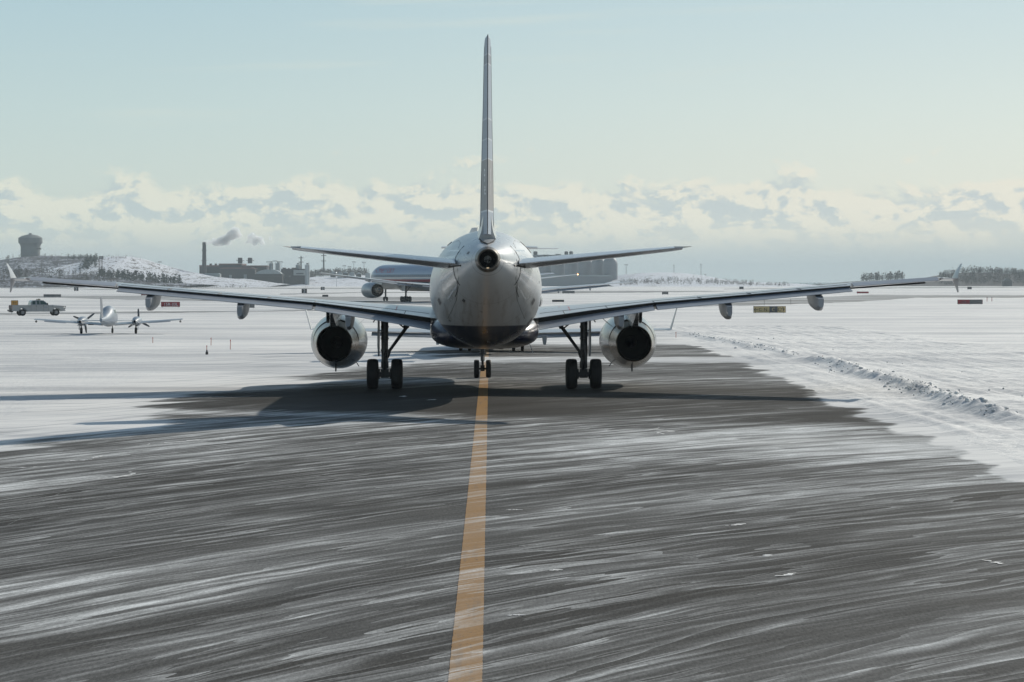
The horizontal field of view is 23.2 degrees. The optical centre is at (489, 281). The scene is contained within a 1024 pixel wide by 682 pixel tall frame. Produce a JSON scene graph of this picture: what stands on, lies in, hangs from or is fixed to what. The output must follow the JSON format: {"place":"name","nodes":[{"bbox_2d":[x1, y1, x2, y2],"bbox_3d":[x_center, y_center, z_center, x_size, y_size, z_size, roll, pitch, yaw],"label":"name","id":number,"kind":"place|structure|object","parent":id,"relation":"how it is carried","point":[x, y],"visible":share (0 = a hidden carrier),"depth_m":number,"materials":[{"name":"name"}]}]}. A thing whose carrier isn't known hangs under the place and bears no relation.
{"place":"outdoors","nodes":[
{"label":"outdoors","id":0,"kind":"place"},
{"bbox_2d":[0,255,98,273],"bbox_3d":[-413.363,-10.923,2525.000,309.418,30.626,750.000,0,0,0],"label":"hill","id":1,"kind":"structure","parent":0,"point":[49,263],"depth_m":2358.15,"materials":[{"name":"white snow"}]},
{"bbox_2d":[18,233,42,256],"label":"water tower","id":2,"kind":"structure","parent":1,"relation":"on","point":[30,244],"depth_m":2451.49,"materials":[{"name":"concrete"}]},
{"bbox_2d":[0,254,96,273],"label":"brushwood","id":3,"kind":"object","parent":1,"relation":"on","point":[42,261],"visible":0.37,"depth_m":2374.97,"materials":[{"name":"plant"}]},
{"bbox_2d":[67,254,88,259],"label":"conifer belt","id":4,"kind":"object","parent":1,"relation":"on","point":[78,256],"visible":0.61,"depth_m":2426.46,"materials":[{"name":"green plant"}]},
{"bbox_2d":[42,288,115,289],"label":"service road","id":5,"kind":"structure","parent":0,"point":[69,288],"depth_m":1465.40,"materials":[{"name":"grey asphalt"}]},
{"bbox_2d":[0,274,205,287],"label":"hill","id":6,"kind":"structure","parent":0,"point":[22,284],"depth_m":1773.50,"materials":[{"name":"white snow"}]},
{"bbox_2d":[0,267,116,284],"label":"brushwood","id":7,"kind":"object","parent":6,"relation":"on","point":[60,272],"visible":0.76,"depth_m":1789.43,"materials":[{"name":"plant"}]},
{"bbox_2d":[14,266,182,283],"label":"conifer belt","id":8,"kind":"object","parent":6,"relation":"on","point":[127,276],"visible":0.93,"depth_m":1818.02,"materials":[{"name":"green plant"}]},
{"bbox_2d":[0,310,314,313],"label":"service road","id":9,"kind":"structure","parent":0,"point":[149,311],"depth_m":338.77,"materials":[{"name":"grey asphalt"}]},
{"bbox_2d":[40,256,287,286],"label":"hill","id":10,"kind":"structure","parent":0,"point":[130,264],"depth_m":2030.58,"materials":[{"name":"snow"},{"name":"white snow"},{"name":"shrubs"}]},
{"bbox_2d":[77,253,98,270],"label":"conifer belt","id":11,"kind":"object","parent":10,"relation":"on","point":[90,259],"visible":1,"depth_m":2018.56,"materials":[{"name":"green plant"}]},
{"bbox_2d":[185,287,360,288],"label":"service road","id":12,"kind":"structure","parent":0,"point":[286,288],"depth_m":1465.40,"materials":[{"name":"grey asphalt"}]},
{"bbox_2d":[286,275,370,285],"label":"hill","id":13,"kind":"structure","parent":0,"point":[322,281],"depth_m":2181.23,"materials":[{"name":"white snow"}]},
{"bbox_2d":[283,292,429,293],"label":"service road","id":14,"kind":"structure","parent":0,"point":[356,292],"depth_m":929.08,"materials":[{"name":"grey asphalt"}]},
{"bbox_2d":[0,286,1023,416],"bbox_3d":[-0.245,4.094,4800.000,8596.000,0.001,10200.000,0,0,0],"label":"ground","id":15,"kind":"structure","parent":0,"point":[995,320],"depth_m":277.11,"materials":[{"name":"white snow"}]},
{"bbox_2d":[11,300,17,304],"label":"airfield sign","id":16,"kind":"object","parent":15,"relation":"on","point":[14,302],"visible":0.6,"depth_m":311.00,"materials":[{"name":"metal"}]},
{"bbox_2d":[7,299,65,315],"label":"pickup truck","id":17,"kind":"object","parent":15,"relation":"on","point":[38,305],"visible":1,"depth_m":299.89,"materials":[{"name":"silver metal"}]},
{"bbox_2d":[44,294,60,297],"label":"airfield sign","id":18,"kind":"object","parent":15,"relation":"on","point":[52,295],"visible":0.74,"depth_m":631.30,"materials":[{"name":"metal"}]},
{"bbox_2d":[34,297,182,333],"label":"propeller plane","id":19,"kind":"object","parent":15,"relation":"on","point":[108,316],"visible":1,"depth_m":195.20,"materials":[{"name":"white paint"}]},
{"bbox_2d":[0,337,234,388],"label":"snow drifts","id":20,"kind":"object","parent":15,"relation":"on","point":[21,359],"visible":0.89,"depth_m":143.21,"materials":[{"name":"white snow"}]},
{"bbox_2d":[3,284,248,287],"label":"scrub line","id":21,"kind":"object","parent":15,"relation":"on","point":[154,285],"visible":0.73,"depth_m":1664.38,"materials":[{"name":"plant"}]},
{"bbox_2d":[161,302,179,306],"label":"airfield sign","id":22,"kind":"object","parent":15,"relation":"on","point":[170,304],"visible":0.95,"depth_m":395.30,"materials":[{"name":"metal"}]},
{"bbox_2d":[201,242,206,273],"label":"smokestack","id":23,"kind":"object","parent":15,"relation":"on","point":[203,250],"visible":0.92,"depth_m":2148.49,"materials":[{"name":"concrete"}]},
{"bbox_2d":[204,273,220,276],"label":"storage shed","id":24,"kind":"structure","parent":15,"relation":"on","point":[215,274],"depth_m":2110.00,"materials":[{"name":"concrete"}]},
{"bbox_2d":[0,296,431,304],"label":"runway","id":25,"kind":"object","parent":15,"relation":"on","point":[415,300],"visible":0.56,"depth_m":600.37,"materials":[{"name":"grey asphalt"}]},
{"bbox_2d":[320,227,554,301],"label":"airliner","id":26,"kind":"object","parent":25,"relation":"on","point":[382,278],"visible":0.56,"depth_m":506.04,"materials":[{"name":"metal"}]},
{"bbox_2d":[199,258,268,273],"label":"power station","id":27,"kind":"object","parent":15,"relation":"on","point":[211,268],"visible":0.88,"depth_m":2170.00,"materials":[{"name":"concrete"}]},
{"bbox_2d":[220,267,256,278],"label":"boiler annex","id":28,"kind":"object","parent":15,"relation":"on","point":[239,272],"visible":0.55,"depth_m":2150.00,"materials":[{"name":"concrete"}]},
{"bbox_2d":[254,269,283,285],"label":"vaulted hall","id":29,"kind":"structure","parent":15,"relation":"on","point":[272,275],"depth_m":2130.50,"materials":[{"name":"grey metal"}]},
{"bbox_2d":[269,261,272,268],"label":"silo","id":30,"kind":"object","parent":15,"relation":"on","point":[271,265],"visible":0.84,"depth_m":2178.59,"materials":[{"name":"concrete"}]},
{"bbox_2d":[276,261,279,270],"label":"silo","id":31,"kind":"object","parent":15,"relation":"on","point":[277,265],"visible":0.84,"depth_m":2178.43,"materials":[{"name":"concrete"}]},
{"bbox_2d":[281,268,304,285],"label":"process building","id":32,"kind":"structure","parent":15,"relation":"on","point":[293,276],"depth_m":2150.00,"materials":[{"name":"concrete"}]},
{"bbox_2d":[305,263,309,284],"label":"silo","id":33,"kind":"object","parent":15,"relation":"on","point":[307,274],"visible":0.94,"depth_m":2138.30,"materials":[{"name":"metal"}]},
{"bbox_2d":[310,267,368,276],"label":"tree line","id":34,"kind":"object","parent":15,"relation":"on","point":[362,271],"visible":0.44,"depth_m":2323.23,"materials":[{"name":"plant"}]},
{"bbox_2d":[0,306,1023,681],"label":"taxiway","id":35,"kind":"structure","parent":15,"relation":"on","point":[294,510],"depth_m":41.49,"materials":[{"name":"grey asphalt"}]},
{"bbox_2d":[448,349,488,681],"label":"taxiway line","id":36,"kind":"object","parent":35,"relation":"on","point":[466,662],"visible":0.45,"depth_m":35.27,"materials":[{"name":"yellow paint"}]},
{"bbox_2d":[6,34,961,388],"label":"airliner","id":37,"kind":"object","parent":35,"relation":"on","point":[486,286],"visible":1,"depth_m":91.75,"materials":[{"name":"grey paint"}]},
{"bbox_2d":[305,246,676,350],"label":"regional jet","id":38,"kind":"object","parent":35,"relation":"on","point":[544,334],"visible":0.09,"depth_m":144.75,"materials":[{"name":"paint"}]},
{"bbox_2d":[3,396,1001,615],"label":"wind-blown snow streaks","id":39,"kind":"structure","parent":35,"relation":"on","point":[508,509],"depth_m":52.51,"materials":[{"name":"white snow"}]},
{"bbox_2d":[397,248,633,293],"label":"airliner","id":40,"kind":"object","parent":35,"relation":"on","point":[561,288],"depth_m":366.35,"materials":[{"name":"white paint"}]},
{"bbox_2d":[539,255,550,275],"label":"digester tank","id":41,"kind":"object","parent":15,"relation":"on","point":[546,269],"visible":0.28,"depth_m":2324.37,"materials":[{"name":"metal"}]},
{"bbox_2d":[551,254,564,274],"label":"digester tank","id":42,"kind":"object","parent":15,"relation":"on","point":[558,269],"visible":0.37,"depth_m":2308.32,"materials":[{"name":"metal"}]},
{"bbox_2d":[565,263,577,274],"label":"digester tank","id":43,"kind":"object","parent":15,"relation":"on","point":[571,268],"visible":0.36,"depth_m":2292.35,"materials":[{"name":"metal"}]},
{"bbox_2d":[578,261,591,274],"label":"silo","id":44,"kind":"object","parent":15,"relation":"on","point":[584,268],"visible":0.41,"depth_m":2275.97,"materials":[{"name":"metal"}]},
{"bbox_2d":[591,259,603,274],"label":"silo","id":45,"kind":"object","parent":15,"relation":"on","point":[596,267],"visible":0.41,"depth_m":2260.47,"materials":[{"name":"metal"}]},
{"bbox_2d":[603,258,617,280],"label":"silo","id":46,"kind":"object","parent":15,"relation":"on","point":[610,267],"visible":0.57,"depth_m":2244.40,"materials":[{"name":"metal"}]},
{"bbox_2d":[543,291,711,293],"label":"runway","id":47,"kind":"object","parent":15,"relation":"on","point":[623,291],"visible":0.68,"depth_m":1025.62,"materials":[{"name":"white snow"}]},
{"bbox_2d":[753,306,785,312],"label":"airfield sign","id":48,"kind":"object","parent":15,"relation":"on","point":[769,309],"visible":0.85,"depth_m":324.36,"materials":[{"name":"metal"}]},
{"bbox_2d":[651,324,1023,466],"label":"snow verge","id":49,"kind":"structure","parent":15,"relation":"on","point":[943,363],"depth_m":112.37,"materials":[{"name":"white snow"}]},
{"bbox_2d":[689,332,1022,414],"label":"snow clods","id":50,"kind":"object","parent":49,"relation":"on","point":[963,396],"visible":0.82,"depth_m":91.06,"materials":[{"name":"white snow"}]},
{"bbox_2d":[705,295,1023,305],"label":"taxiway","id":51,"kind":"structure","parent":15,"relation":"on","point":[855,298],"depth_m":600.37,"materials":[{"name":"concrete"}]},
{"bbox_2d":[957,300,982,303],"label":"airfield sign","id":52,"kind":"object","parent":15,"relation":"on","point":[969,301],"visible":0.88,"depth_m":445.23,"materials":[{"name":"metal"}]},
{"bbox_2d":[1002,272,1011,285],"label":"equipment hut","id":53,"kind":"object","parent":15,"relation":"on","point":[1007,281],"visible":0.89,"depth_m":2200.00,"materials":[{"name":"metal"}]},
{"bbox_2d":[0,0,1023,282],"label":"sky","id":54,"kind":"structure","parent":0,"point":[788,141],"materials":[{"name":"blue"}]},
{"bbox_2d":[533,251,572,267],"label":"head house","id":55,"kind":"structure","parent":0,"point":[535,253],"depth_m":2346.28,"materials":[{"name":"metal"}]},
{"bbox_2d":[541,274,577,278],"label":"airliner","id":56,"kind":"object","parent":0,"point":[557,276],"visible":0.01,"depth_m":576.29,"materials":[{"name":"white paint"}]},
{"bbox_2d":[541,275,611,285],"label":"plant building","id":57,"kind":"structure","parent":0,"point":[570,280],"depth_m":2225.00,"materials":[{"name":"grey metal"}]},
{"bbox_2d":[607,272,813,286],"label":"hill","id":58,"kind":"structure","parent":0,"point":[664,276],"depth_m":2152.53,"materials":[{"name":"white snow"}]},
{"bbox_2d":[619,277,789,285],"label":"tree line","id":59,"kind":"object","parent":58,"relation":"on","point":[699,281],"visible":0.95,"depth_m":2112.31,"materials":[{"name":"grey plant"}]},
{"bbox_2d":[795,283,829,284],"bbox_3d":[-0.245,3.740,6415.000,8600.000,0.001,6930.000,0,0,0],"label":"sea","id":60,"kind":"structure","parent":0,"point":[812,283],"depth_m":4959.33,"materials":[{"name":"liquid"}]},
{"bbox_2d":[754,287,1016,288],"bbox_3d":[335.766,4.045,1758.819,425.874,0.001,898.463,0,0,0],"label":"service road","id":61,"kind":"structure","parent":0,"point":[916,287],"depth_m":1716.63,"materials":[{"name":"grey asphalt"}]},
{"bbox_2d":[815,272,1023,285],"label":"hill","id":62,"kind":"structure","parent":0,"point":[962,283],"depth_m":2275.95,"materials":[{"name":"white snow"}]},
{"bbox_2d":[861,271,904,280],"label":"tree line","id":63,"kind":"object","parent":62,"relation":"on","point":[875,277],"visible":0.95,"depth_m":2415.78,"materials":[{"name":"plant"}]},
{"bbox_2d":[937,265,1023,284],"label":"tree line","id":64,"kind":"object","parent":62,"relation":"on","point":[1000,271],"visible":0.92,"depth_m":2324.70,"materials":[{"name":"green plant"}]}
]}

